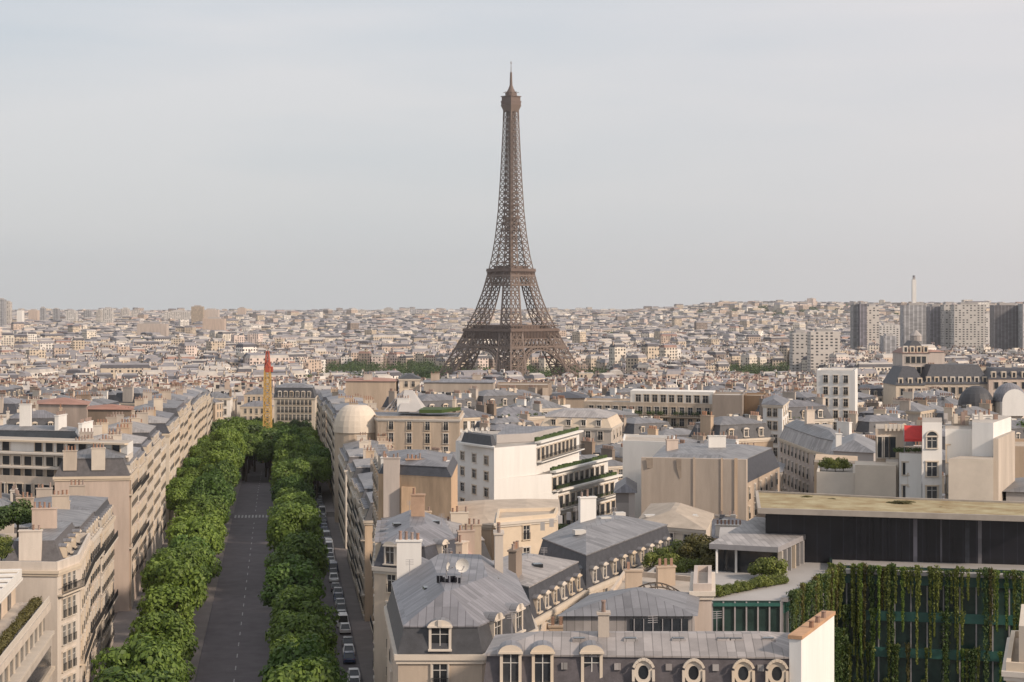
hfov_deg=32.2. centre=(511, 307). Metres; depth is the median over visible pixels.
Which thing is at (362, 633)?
pavement
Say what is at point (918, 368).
window
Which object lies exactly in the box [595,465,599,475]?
window
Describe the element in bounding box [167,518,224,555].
plane tree
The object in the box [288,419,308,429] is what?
plane tree
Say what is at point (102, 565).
window
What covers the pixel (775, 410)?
window
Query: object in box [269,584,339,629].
plane tree
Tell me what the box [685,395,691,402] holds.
window
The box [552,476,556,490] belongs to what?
window
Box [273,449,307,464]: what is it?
plane tree
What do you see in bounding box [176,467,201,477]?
plane tree
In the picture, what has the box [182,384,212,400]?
city house
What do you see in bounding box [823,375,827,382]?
window
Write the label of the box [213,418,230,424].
plane tree
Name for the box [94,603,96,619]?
window
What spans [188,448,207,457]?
plane tree
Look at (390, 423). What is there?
window
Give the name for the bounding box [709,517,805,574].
roof pavilion
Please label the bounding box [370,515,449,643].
avenue house
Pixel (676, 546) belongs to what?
bush
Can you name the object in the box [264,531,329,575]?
plane tree
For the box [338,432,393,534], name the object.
avenue house
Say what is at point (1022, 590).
hanging plant
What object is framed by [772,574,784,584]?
shrub
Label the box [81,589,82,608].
window
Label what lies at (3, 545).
bush
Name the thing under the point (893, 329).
tower block
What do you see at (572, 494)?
window
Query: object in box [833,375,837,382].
window
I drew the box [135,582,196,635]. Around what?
plane tree
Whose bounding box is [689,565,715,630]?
chimney block
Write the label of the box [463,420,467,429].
window
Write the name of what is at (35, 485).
window
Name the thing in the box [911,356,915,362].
window
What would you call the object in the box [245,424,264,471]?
plane tree
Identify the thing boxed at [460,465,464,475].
window
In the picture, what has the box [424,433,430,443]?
window
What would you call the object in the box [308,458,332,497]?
plane tree
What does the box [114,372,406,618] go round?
ground
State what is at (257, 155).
sky
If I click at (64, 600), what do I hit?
window
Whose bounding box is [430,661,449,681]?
window
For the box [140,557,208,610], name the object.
plane tree
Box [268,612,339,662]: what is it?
plane tree
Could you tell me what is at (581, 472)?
window
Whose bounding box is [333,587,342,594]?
parked car
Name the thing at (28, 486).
window
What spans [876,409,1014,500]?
white tall building
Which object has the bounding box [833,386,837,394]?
window
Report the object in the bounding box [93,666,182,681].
plane tree
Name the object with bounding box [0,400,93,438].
glass roof building
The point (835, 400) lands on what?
window
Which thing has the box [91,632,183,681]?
plane tree
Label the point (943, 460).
city house
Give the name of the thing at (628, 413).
city house
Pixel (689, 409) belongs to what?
window
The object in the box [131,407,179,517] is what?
avenue house
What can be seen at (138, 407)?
party wall block
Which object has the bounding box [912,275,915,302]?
chimney tower
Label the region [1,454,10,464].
window
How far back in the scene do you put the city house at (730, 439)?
387.02 m
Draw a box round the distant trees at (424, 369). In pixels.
[110,303,898,430]
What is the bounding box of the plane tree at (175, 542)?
[168,535,214,556]
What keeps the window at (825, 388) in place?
in the white block at (837, 388)
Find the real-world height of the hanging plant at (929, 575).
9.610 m
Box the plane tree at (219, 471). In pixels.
[201,468,233,490]
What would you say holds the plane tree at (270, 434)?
on the pavement at (123, 620)
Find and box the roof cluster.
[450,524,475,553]
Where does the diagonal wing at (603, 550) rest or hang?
on the ground
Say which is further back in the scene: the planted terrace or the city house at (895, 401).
the city house at (895, 401)
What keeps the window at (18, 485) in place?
in the terraced apartments
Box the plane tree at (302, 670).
[261,656,339,681]
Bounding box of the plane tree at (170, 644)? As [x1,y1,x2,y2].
[120,639,196,681]
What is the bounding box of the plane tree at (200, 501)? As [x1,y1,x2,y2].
[182,492,229,523]
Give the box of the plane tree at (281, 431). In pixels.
[272,425,308,453]
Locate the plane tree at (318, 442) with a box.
[308,440,323,446]
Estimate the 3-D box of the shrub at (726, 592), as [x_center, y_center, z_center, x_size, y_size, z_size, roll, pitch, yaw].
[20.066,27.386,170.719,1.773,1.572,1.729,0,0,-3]
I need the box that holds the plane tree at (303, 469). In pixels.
[269,457,315,488]
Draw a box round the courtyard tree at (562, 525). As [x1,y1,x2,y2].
[558,523,568,529]
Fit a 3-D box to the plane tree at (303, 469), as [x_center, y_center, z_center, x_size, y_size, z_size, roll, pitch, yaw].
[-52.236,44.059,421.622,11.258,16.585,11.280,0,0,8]
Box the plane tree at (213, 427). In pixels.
[210,421,227,432]
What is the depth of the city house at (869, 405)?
534.01 m
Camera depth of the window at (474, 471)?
319.91 m
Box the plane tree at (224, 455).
[198,449,238,474]
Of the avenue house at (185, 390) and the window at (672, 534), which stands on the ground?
the avenue house at (185, 390)
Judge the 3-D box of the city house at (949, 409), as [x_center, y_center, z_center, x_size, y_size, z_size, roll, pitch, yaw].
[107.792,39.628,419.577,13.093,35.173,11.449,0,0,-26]
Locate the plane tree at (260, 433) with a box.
[252,432,266,476]
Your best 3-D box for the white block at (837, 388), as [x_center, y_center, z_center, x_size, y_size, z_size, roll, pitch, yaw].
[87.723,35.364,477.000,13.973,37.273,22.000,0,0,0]
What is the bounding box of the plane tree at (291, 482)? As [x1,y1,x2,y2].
[269,474,315,504]
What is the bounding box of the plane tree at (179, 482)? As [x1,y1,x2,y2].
[165,477,191,508]
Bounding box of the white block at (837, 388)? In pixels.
[817,368,857,430]
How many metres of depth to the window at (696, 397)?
488.63 m
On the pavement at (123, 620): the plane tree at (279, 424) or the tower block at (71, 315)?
the plane tree at (279, 424)
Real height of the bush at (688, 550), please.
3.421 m
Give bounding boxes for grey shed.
[613,477,636,517]
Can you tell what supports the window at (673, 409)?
in the balcony building at (678, 408)
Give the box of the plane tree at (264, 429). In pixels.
[256,427,276,435]
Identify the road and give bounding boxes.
[195,456,362,681]
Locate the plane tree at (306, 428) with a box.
[298,426,317,432]
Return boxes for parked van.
[318,506,325,513]
[322,530,330,537]
[325,540,333,550]
[328,561,337,570]
[336,612,348,626]
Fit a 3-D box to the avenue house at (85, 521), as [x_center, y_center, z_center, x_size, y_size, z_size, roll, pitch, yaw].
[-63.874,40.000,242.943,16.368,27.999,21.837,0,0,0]
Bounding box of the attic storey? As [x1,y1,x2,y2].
[557,587,699,630]
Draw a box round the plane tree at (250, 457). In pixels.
[244,456,254,475]
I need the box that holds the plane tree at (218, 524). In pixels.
[167,514,227,552]
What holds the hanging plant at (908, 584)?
hanging from the glass office building at (951, 534)
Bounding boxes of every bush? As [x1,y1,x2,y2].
[0,535,12,543]
[0,539,10,560]
[0,543,14,558]
[642,552,663,567]
[649,547,676,559]
[661,552,681,564]
[665,539,686,559]
[674,557,693,572]
[675,543,700,569]
[678,533,713,550]
[687,558,702,570]
[697,541,715,560]
[700,553,715,569]
[747,557,772,574]
[755,556,778,573]
[760,559,787,576]
[817,457,831,468]
[827,457,844,471]
[835,457,852,470]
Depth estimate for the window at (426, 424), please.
421.43 m
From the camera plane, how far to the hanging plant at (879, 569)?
184.63 m
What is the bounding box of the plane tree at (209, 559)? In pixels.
[155,540,221,624]
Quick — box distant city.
[0,298,1023,416]
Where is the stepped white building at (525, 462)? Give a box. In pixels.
[456,426,622,525]
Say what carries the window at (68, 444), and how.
in the terraced apartments
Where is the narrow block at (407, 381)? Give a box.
[398,373,420,392]
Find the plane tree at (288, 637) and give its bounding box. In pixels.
[269,630,339,674]
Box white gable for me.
[421,557,427,564]
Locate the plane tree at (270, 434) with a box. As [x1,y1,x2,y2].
[253,430,276,479]
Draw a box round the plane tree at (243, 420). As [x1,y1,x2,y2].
[224,416,250,431]
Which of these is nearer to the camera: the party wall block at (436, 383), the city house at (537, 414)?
the city house at (537, 414)
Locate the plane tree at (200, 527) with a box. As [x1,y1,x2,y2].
[165,515,220,553]
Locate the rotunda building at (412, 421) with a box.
[333,390,464,522]
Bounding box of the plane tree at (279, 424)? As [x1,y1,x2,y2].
[273,421,294,429]
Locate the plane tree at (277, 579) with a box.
[257,562,325,606]
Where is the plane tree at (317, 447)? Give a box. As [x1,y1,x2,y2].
[309,445,329,453]
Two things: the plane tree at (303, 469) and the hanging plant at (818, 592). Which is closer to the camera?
the hanging plant at (818, 592)
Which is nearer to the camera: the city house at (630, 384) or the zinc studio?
the zinc studio
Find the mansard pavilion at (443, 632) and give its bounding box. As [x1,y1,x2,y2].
[384,522,538,681]
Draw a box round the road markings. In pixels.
[233,472,267,681]
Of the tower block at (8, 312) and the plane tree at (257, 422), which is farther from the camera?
the tower block at (8, 312)
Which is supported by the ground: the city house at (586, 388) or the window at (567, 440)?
the city house at (586, 388)
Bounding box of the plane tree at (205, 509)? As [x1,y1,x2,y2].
[173,503,225,533]
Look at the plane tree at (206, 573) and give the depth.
278.07 m
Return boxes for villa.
[458,499,560,560]
[761,395,789,461]
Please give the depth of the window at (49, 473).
310.67 m
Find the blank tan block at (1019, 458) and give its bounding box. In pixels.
[1015,439,1023,477]
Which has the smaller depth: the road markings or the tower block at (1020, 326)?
the road markings
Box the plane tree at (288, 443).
[274,433,309,455]
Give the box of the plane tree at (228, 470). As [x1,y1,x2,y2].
[199,460,238,486]
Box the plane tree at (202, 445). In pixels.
[193,443,206,448]
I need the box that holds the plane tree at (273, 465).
[270,461,309,487]
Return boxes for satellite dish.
[446,562,453,574]
[456,559,468,574]
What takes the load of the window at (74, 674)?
in the chamfered house at (51, 557)
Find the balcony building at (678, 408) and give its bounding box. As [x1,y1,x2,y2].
[584,389,715,428]
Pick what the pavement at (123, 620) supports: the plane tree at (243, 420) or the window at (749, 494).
the plane tree at (243, 420)
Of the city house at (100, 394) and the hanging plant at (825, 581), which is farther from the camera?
the city house at (100, 394)
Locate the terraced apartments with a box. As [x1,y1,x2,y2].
[0,436,133,610]
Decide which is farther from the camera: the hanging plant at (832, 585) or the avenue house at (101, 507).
the avenue house at (101, 507)
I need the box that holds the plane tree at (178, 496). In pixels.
[166,485,190,511]
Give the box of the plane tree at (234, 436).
[213,428,244,453]
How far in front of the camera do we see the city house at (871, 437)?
378.64 m
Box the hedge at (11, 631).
[0,595,41,654]
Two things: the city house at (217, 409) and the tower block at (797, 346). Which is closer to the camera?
the city house at (217, 409)
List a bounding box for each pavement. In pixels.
[98,532,169,676]
[319,480,373,681]
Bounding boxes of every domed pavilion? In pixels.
[958,386,993,410]
[993,383,1023,418]
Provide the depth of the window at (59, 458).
312.42 m
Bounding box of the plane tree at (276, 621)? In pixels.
[265,610,313,643]
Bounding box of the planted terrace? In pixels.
[648,558,713,575]
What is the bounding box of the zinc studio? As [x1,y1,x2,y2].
[1003,477,1023,501]
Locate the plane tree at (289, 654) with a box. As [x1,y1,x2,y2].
[258,633,350,681]
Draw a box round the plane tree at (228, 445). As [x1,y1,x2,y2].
[203,439,244,470]
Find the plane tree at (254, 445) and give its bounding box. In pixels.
[242,433,263,481]
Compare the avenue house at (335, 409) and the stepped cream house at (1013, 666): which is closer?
the stepped cream house at (1013, 666)
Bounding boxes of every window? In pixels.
[1,441,9,450]
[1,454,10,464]
[2,468,10,474]
[2,482,4,492]
[6,482,13,493]
[12,455,21,465]
[13,468,21,475]
[15,483,22,495]
[23,455,32,465]
[24,469,32,475]
[24,483,31,495]
[33,442,42,451]
[33,483,40,496]
[34,456,43,466]
[35,469,43,476]
[45,443,53,452]
[45,456,54,466]
[46,469,54,476]
[55,443,64,452]
[56,456,62,466]
[61,571,67,592]
[61,596,67,619]
[61,623,67,645]
[61,649,67,672]
[67,443,75,449]
[67,570,72,590]
[67,594,72,616]
[67,621,72,643]
[67,647,72,669]
[67,673,71,681]
[71,619,77,641]
[72,568,76,587]
[72,592,77,614]
[72,645,77,667]
[72,671,76,681]
[78,444,86,449]
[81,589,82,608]
[81,612,82,634]
[81,638,82,660]
[81,666,82,681]
[82,608,84,629]
[82,633,84,655]
[84,558,86,575]
[84,604,86,625]
[84,629,86,650]
[87,552,89,568]
[87,596,89,617]
[87,620,89,641]
[89,592,90,612]
[89,616,90,637]
[89,664,90,681]
[93,583,95,601]
[93,606,95,623]
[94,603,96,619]
[95,581,96,598]
[101,557,103,572]
[101,576,103,594]
[101,620,103,637]
[112,445,120,451]
[385,573,396,592]
[388,421,393,429]
[388,432,393,442]
[389,642,392,663]
[390,668,392,681]
[406,421,411,429]
[406,432,411,442]
[424,422,430,430]
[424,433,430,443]
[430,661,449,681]
[442,422,448,430]
[442,433,448,443]
[442,446,448,452]
[459,450,464,460]
[459,481,464,491]
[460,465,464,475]
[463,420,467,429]
[470,420,475,428]
[471,452,476,462]
[471,468,476,478]
[471,484,476,494]
[483,455,488,465]
[483,470,488,481]
[483,487,488,497]
[522,524,530,540]
[522,546,530,552]
[536,447,540,461]
[541,446,544,459]
[545,444,549,457]
[549,443,553,456]
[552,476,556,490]
[553,442,557,455]
[554,611,559,623]
[557,441,561,454]
[557,475,562,484]
[558,494,563,508]
[561,440,565,453]
[563,473,567,483]
[564,493,569,502]
[565,439,568,452]
[569,438,572,450]
[569,472,573,481]
[570,491,575,501]
[572,510,576,522]
[573,437,576,449]
[574,471,578,480]
[576,490,581,499]
[579,469,583,478]
[585,430,590,439]
[585,468,589,478]
[588,487,592,495]
[590,467,594,475]
[593,485,598,498]
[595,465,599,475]
[596,504,599,515]
[597,431,603,440]
[599,484,603,497]
[600,464,604,473]
[600,502,604,514]
[604,483,608,495]
[605,501,610,510]
[609,481,614,494]
[611,499,615,512]
[618,468,622,478]
[635,394,640,401]
[637,406,642,414]
[643,394,649,401]
[645,406,651,414]
[651,394,657,401]
[654,406,659,414]
[660,394,666,402]
[662,406,667,414]
[668,394,674,402]
[669,532,674,540]
[670,406,675,414]
[671,418,676,426]
[676,395,682,402]
[679,407,684,415]
[679,418,684,426]
[682,533,690,541]
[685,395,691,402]
[687,407,693,415]
[687,418,693,426]
[693,395,699,402]
[696,407,701,415]
[702,395,708,403]
[704,407,710,413]
[748,486,750,500]
[748,505,750,519]
[754,502,756,515]
[759,480,761,490]
[765,477,767,490]
[766,407,771,416]
[766,420,771,429]
[770,474,772,487]
[772,434,777,443]
[773,408,777,416]
[773,421,777,430]
[773,447,777,456]
[775,472,777,484]
[791,461,793,472]
[791,476,793,487]
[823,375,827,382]
[823,386,828,394]
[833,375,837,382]
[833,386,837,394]
[833,398,838,406]
[833,410,838,418]
[833,422,836,429]
[843,375,848,382]
[843,387,847,394]
[843,398,848,406]
[843,410,848,418]
[876,435,884,458]
[882,435,888,458]
[888,435,896,458]
[901,461,909,475]
[901,484,908,496]
[905,356,909,362]
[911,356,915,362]
[916,356,920,362]
[916,366,920,373]
[921,356,925,362]
[925,436,938,448]
[925,461,938,476]
[925,485,938,498]
[951,387,955,393]
[958,387,962,393]
[994,382,998,388]
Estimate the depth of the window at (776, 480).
308.70 m
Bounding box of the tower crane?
[263,351,272,462]
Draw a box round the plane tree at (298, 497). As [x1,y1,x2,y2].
[267,491,317,516]
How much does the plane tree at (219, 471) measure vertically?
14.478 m
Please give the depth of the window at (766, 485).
298.48 m
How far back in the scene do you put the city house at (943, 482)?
311.65 m
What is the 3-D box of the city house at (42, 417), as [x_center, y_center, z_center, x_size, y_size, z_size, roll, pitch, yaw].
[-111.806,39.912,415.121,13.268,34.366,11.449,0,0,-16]
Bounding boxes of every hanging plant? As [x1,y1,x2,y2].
[786,589,798,632]
[789,592,799,629]
[792,588,804,627]
[794,590,798,628]
[795,589,801,614]
[797,582,805,624]
[802,582,805,622]
[804,583,813,621]
[805,583,814,619]
[809,580,816,617]
[811,575,818,614]
[815,573,822,612]
[816,575,821,613]
[819,574,824,610]
[821,573,831,610]
[823,569,830,610]
[825,568,832,609]
[829,567,834,610]
[830,563,835,669]
[830,569,836,610]
[834,627,846,681]
[834,643,838,681]
[835,565,840,626]
[835,567,838,589]
[835,632,849,681]
[838,562,845,600]
[838,564,843,619]
[840,564,847,588]
[841,604,845,679]
[843,640,852,681]
[844,603,850,681]
[847,643,853,681]
[847,644,852,681]
[849,565,854,626]
[850,563,856,654]
[854,605,859,680]
[856,566,861,632]
[857,562,863,658]
[859,605,864,681]
[862,562,867,649]
[865,641,869,681]
[867,564,876,680]
[867,567,870,585]
[869,608,876,670]
[875,565,882,638]
[879,567,884,609]
[882,566,886,609]
[885,564,891,655]
[885,643,890,681]
[889,562,896,681]
[893,644,900,681]
[894,567,898,603]
[894,643,898,681]
[898,566,905,631]
[902,568,907,586]
[904,642,910,681]
[905,566,910,593]
[910,566,913,596]
[913,565,918,664]
[917,565,923,606]
[924,647,928,681]
[926,566,932,657]
[932,568,935,636]
[934,565,940,611]
[935,610,953,681]
[936,569,943,589]
[942,644,948,681]
[944,569,950,631]
[949,569,953,603]
[953,568,957,637]
[956,565,959,673]
[959,566,964,610]
[959,610,965,644]
[959,648,966,681]
[964,568,971,600]
[964,648,969,681]
[967,648,980,681]
[967,651,978,681]
[974,570,981,595]
[975,646,981,681]
[978,567,993,681]
[987,566,993,649]
[992,569,997,623]
[994,570,1000,631]
[997,651,1002,681]
[1002,570,1010,630]
[1010,569,1017,629]
[1010,570,1023,629]
[1020,572,1023,603]
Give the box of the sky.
[0,0,1023,310]
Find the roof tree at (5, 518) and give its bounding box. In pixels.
[0,506,12,530]
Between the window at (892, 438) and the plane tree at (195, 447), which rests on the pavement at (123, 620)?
the plane tree at (195, 447)
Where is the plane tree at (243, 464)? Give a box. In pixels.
[241,432,248,480]
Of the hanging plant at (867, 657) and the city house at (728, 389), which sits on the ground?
the city house at (728, 389)
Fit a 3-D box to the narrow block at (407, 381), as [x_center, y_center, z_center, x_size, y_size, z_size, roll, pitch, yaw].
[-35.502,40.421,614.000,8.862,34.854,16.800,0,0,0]
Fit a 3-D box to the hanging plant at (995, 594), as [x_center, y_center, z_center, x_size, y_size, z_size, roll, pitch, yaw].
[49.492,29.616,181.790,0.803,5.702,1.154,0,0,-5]
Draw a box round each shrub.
[715,584,728,595]
[715,585,724,596]
[723,583,736,593]
[733,583,739,592]
[734,580,749,590]
[742,581,753,589]
[749,577,762,588]
[749,578,757,589]
[754,575,767,586]
[756,574,773,586]
[767,575,779,584]
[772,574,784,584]
[775,572,788,583]
[892,500,910,503]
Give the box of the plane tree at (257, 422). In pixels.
[251,419,265,424]
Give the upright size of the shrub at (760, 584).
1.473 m
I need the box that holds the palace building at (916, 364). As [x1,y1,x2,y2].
[882,330,1023,406]
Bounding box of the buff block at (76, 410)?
[37,397,90,428]
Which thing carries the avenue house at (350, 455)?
on the ground
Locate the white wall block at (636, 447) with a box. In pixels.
[623,434,674,517]
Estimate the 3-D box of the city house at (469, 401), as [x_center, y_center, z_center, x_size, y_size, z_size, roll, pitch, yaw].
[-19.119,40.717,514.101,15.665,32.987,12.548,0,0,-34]
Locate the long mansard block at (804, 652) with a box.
[484,600,835,681]
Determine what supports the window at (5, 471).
in the terraced apartments
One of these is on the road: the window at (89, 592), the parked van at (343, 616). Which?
the parked van at (343, 616)
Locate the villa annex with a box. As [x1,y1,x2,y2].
[494,507,559,556]
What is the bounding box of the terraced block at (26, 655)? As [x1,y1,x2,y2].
[0,569,54,681]
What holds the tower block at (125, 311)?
on the ground
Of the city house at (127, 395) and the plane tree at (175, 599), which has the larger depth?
the city house at (127, 395)
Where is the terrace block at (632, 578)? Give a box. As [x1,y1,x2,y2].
[610,558,689,591]
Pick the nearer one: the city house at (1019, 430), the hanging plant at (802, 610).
the hanging plant at (802, 610)
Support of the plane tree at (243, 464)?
on the pavement at (123, 620)
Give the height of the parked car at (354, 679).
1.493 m
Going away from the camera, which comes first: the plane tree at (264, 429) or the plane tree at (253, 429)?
the plane tree at (264, 429)
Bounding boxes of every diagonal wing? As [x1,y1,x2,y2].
[493,540,588,630]
[538,490,672,594]
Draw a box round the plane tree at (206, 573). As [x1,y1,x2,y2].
[185,562,212,620]
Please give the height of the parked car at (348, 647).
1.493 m
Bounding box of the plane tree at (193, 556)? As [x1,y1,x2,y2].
[141,546,204,591]
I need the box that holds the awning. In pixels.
[904,425,921,452]
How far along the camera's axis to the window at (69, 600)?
208.37 m
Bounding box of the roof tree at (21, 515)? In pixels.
[2,498,33,537]
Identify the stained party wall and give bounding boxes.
[641,425,779,520]
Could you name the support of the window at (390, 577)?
in the corner house at (436, 536)
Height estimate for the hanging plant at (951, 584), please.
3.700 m
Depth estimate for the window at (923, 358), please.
712.00 m
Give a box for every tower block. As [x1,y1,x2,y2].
[0,298,5,326]
[6,301,11,324]
[17,309,23,321]
[28,309,39,319]
[40,307,45,319]
[53,308,59,319]
[66,310,77,321]
[84,310,91,316]
[96,309,102,321]
[103,307,113,322]
[121,307,129,318]
[131,309,140,316]
[137,322,168,335]
[164,310,190,319]
[191,305,203,324]
[203,317,225,330]
[204,308,219,318]
[238,307,245,314]
[384,307,392,313]
[409,308,415,313]
[789,330,806,371]
[807,328,839,371]
[850,302,857,348]
[858,302,866,347]
[867,304,878,349]
[879,323,899,345]
[880,333,896,352]
[900,303,929,346]
[926,304,939,346]
[940,302,951,347]
[950,302,985,347]
[986,311,989,343]
[990,303,1017,349]
[1018,302,1023,348]
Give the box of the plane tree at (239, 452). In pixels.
[233,444,244,469]
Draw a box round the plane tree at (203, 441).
[197,438,210,443]
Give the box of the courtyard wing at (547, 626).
[540,617,562,630]
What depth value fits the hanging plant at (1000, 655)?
181.90 m
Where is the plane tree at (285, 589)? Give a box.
[276,586,318,611]
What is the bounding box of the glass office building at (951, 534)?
[712,490,1023,681]
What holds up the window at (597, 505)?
in the stepped white building at (525, 462)
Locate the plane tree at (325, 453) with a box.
[305,448,330,490]
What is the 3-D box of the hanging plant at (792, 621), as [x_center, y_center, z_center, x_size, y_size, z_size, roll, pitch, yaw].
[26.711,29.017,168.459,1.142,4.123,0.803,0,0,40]
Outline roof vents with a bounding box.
[437,575,460,582]
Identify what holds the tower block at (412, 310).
on the ground
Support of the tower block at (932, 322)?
on the ground
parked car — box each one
[328,568,337,574]
[329,573,338,581]
[331,582,339,591]
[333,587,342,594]
[333,592,343,602]
[335,598,345,607]
[336,603,346,611]
[339,622,350,633]
[342,636,353,647]
[342,644,354,654]
[343,651,354,663]
[347,668,360,679]
[347,676,359,681]
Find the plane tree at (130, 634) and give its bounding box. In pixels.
[128,611,195,650]
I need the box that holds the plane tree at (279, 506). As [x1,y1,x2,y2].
[267,501,318,525]
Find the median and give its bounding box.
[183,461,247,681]
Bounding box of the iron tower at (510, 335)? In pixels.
[439,72,581,377]
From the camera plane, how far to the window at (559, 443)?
334.93 m
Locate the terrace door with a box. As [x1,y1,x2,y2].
[8,593,10,610]
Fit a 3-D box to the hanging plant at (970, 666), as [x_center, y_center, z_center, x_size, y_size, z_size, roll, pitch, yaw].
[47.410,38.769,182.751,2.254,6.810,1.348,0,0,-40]
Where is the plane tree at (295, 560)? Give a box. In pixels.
[267,554,324,586]
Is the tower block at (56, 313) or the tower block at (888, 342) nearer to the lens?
the tower block at (888, 342)
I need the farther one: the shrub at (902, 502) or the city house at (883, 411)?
the city house at (883, 411)
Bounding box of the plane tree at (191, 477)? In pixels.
[173,473,196,482]
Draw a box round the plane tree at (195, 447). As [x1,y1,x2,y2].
[190,446,204,449]
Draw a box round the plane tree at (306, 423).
[297,419,313,428]
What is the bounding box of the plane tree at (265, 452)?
[256,439,273,479]
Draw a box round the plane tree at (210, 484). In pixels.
[187,471,234,505]
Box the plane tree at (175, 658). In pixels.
[114,640,188,681]
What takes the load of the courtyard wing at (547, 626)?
on the ground
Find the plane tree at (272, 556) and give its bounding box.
[264,544,282,569]
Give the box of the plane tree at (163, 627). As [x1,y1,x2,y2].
[128,610,198,664]
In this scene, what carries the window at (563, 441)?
in the stepped white building at (525, 462)
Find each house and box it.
[0,382,18,397]
[0,395,28,424]
[0,482,1,498]
[0,489,20,507]
[0,490,104,681]
[0,502,95,681]
[2,485,17,501]
[6,380,25,393]
[6,403,62,424]
[7,382,22,395]
[13,394,29,399]
[26,383,60,393]
[26,387,69,398]
[28,392,50,409]
[34,480,117,663]
[43,391,75,398]
[53,435,140,612]
[63,385,88,390]
[66,387,100,396]
[66,392,101,397]
[70,392,102,405]
[79,422,153,564]
[80,430,149,594]
[90,394,119,404]
[96,387,122,399]
[96,414,160,557]
[105,419,166,548]
[111,407,174,529]
[114,383,158,405]
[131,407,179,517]
[134,396,183,466]
[139,396,188,463]
[142,389,191,456]
[153,392,197,445]
[159,383,181,390]
[159,388,200,440]
[164,387,203,437]
[168,381,203,388]
[170,385,206,434]
[173,384,210,433]
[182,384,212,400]
[210,397,213,426]
[211,388,232,419]
[213,393,224,421]
[225,391,236,417]
[239,397,273,422]
[243,385,274,403]
[273,383,317,429]
[315,387,338,428]
[317,387,345,435]
[318,390,345,441]
[322,395,361,444]
[323,393,358,479]
[326,395,371,485]
[328,397,373,491]
[330,400,377,498]
[332,405,374,506]
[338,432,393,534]
[341,438,392,548]
[346,447,395,569]
[348,472,372,584]
[352,479,372,600]
[356,491,372,620]
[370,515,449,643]
[372,444,457,612]
[372,488,455,681]
[381,388,433,409]
[409,389,467,406]
[425,390,475,409]
[425,506,491,560]
[430,447,455,458]
[461,401,496,430]
[468,385,521,408]
[474,411,534,430]
[479,419,525,430]
[485,400,545,425]
[500,385,539,397]
[505,396,566,413]
[523,393,569,407]
[531,379,557,391]
[552,385,585,393]
[556,390,593,396]
[570,385,601,395]
[579,437,622,454]
[579,445,622,480]
[581,393,622,398]
[595,386,609,395]
[596,393,629,398]
[603,406,638,418]
[605,384,653,395]
[615,443,680,461]
[617,379,651,388]
[619,415,670,436]
[638,502,713,543]
[639,422,694,437]
[677,432,706,442]
[678,435,738,443]
[687,411,774,449]
[696,382,733,391]
[712,511,746,571]
[719,386,745,392]
[735,442,784,491]
[738,388,767,392]
[756,394,833,424]
[765,388,798,393]
[778,406,842,492]
[780,389,816,402]
[806,384,816,393]
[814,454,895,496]
[817,417,864,436]
[831,428,875,460]
[845,410,909,433]
[852,430,875,436]
[858,383,882,405]
[858,387,879,406]
[858,399,864,406]
[858,400,878,413]
[858,405,910,421]
[865,435,875,440]
[887,398,913,406]
[895,397,936,424]
[897,388,938,400]
[905,422,944,449]
[908,417,921,424]
[914,441,944,472]
[922,386,956,399]
[926,393,957,406]
[927,400,943,416]
[936,399,998,428]
[942,472,944,493]
[1001,604,1023,681]
[1011,418,1023,438]
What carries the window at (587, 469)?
in the stepped white building at (525, 462)
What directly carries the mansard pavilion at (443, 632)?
on the ground
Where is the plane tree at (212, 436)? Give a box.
[209,427,247,454]
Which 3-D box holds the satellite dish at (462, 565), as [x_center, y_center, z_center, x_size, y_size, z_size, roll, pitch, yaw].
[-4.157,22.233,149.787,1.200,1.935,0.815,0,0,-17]
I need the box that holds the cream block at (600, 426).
[540,408,622,447]
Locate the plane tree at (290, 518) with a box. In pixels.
[265,504,319,550]
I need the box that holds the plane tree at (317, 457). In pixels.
[307,454,331,476]
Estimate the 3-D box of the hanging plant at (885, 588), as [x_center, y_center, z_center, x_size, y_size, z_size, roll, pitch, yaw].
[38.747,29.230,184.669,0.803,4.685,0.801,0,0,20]
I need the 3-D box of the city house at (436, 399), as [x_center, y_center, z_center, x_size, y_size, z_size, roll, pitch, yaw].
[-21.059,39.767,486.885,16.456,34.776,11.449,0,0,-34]
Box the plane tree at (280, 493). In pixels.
[275,487,307,499]
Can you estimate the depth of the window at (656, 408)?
488.51 m
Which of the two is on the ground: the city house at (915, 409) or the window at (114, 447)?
the city house at (915, 409)
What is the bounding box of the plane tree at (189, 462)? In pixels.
[182,457,203,469]
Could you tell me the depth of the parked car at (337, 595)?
312.53 m
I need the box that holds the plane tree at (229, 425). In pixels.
[216,421,248,433]
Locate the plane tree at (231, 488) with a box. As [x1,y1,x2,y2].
[192,478,236,496]
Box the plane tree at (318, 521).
[265,506,323,544]
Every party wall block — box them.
[86,404,134,424]
[134,404,153,413]
[344,372,397,409]
[423,371,495,392]
[497,382,551,395]
[550,391,587,407]
[712,392,744,417]
[744,393,767,414]
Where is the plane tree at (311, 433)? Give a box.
[300,430,319,438]
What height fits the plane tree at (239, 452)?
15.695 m
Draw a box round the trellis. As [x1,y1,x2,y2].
[638,582,678,590]
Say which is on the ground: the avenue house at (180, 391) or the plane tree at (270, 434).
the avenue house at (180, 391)

